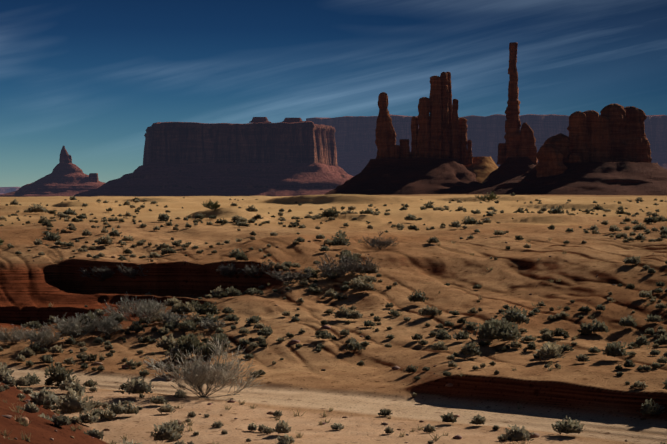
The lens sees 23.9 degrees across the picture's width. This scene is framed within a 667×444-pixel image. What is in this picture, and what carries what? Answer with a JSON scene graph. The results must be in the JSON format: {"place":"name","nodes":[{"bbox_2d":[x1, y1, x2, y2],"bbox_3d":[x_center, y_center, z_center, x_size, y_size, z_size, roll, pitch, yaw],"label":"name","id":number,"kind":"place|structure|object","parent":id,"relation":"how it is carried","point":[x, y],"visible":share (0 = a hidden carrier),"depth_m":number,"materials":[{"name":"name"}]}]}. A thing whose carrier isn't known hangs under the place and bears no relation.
{"place":"outdoors","nodes":[
{"label":"outdoors","id":0,"kind":"place"},
{"bbox_2d":[0,117,353,196],"bbox_3d":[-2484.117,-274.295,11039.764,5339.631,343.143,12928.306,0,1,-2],"label":"distant mesas","id":1,"kind":"structure","parent":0,"point":[259,156],"depth_m":4979.06,"materials":[{"name":"brown stone"}]},
{"bbox_2d":[0,194,666,443],"bbox_3d":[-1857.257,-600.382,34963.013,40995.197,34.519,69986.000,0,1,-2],"label":"terrain","id":2,"kind":"structure","parent":0,"point":[599,399],"depth_m":113.26,"materials":[{"name":"beige sand"}]},
{"bbox_2d":[0,191,498,397],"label":"bare shrubs","id":3,"kind":"object","parent":2,"relation":"on","point":[215,373],"visible":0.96,"depth_m":111.51,"materials":[{"name":"grey plant"}]},
{"bbox_2d":[0,236,652,443],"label":"dry grass tufts","id":4,"kind":"object","parent":2,"relation":"on","point":[25,424],"visible":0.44,"depth_m":79.31,"materials":[{"name":"beige plant"}]},
{"bbox_2d":[1,238,653,442],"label":"stones","id":5,"kind":"object","parent":2,"relation":"on","point":[294,341],"visible":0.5,"depth_m":86.00,"materials":[{"name":"brown stone"}]},
{"bbox_2d":[0,192,666,443],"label":"sage brush","id":6,"kind":"object","parent":2,"relation":"on","point":[61,377],"visible":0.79,"depth_m":104.83,"materials":[{"name":"green plant"}]},
{"bbox_2d":[464,156,497,183],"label":"sand dune","id":7,"kind":"structure","parent":2,"relation":"on","point":[482,168],"depth_m":1713.61,"materials":[{"name":"beige sand"}]},
{"bbox_2d":[324,157,666,194],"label":"talus cones","id":8,"kind":"object","parent":2,"relation":"on","point":[411,176],"visible":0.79,"depth_m":1611.34,"materials":[{"name":"brown stone"}]},
{"bbox_2d":[375,42,651,177],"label":"rock spires","id":9,"kind":"object","parent":8,"relation":"on","point":[613,133],"visible":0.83,"depth_m":1690.68,"materials":[{"name":"brown stone"}]},
{"bbox_2d":[0,0,666,186],"label":"sky","id":10,"kind":"structure","parent":0,"point":[89,78],"materials":[{"name":"blue"}]},
{"bbox_2d":[306,114,666,175],"bbox_3d":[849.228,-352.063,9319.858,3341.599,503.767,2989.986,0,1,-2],"label":"escarpment","id":11,"kind":"structure","parent":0,"point":[356,146],"depth_m":8548.45,"materials":[{"name":"brown stone"}]}
]}

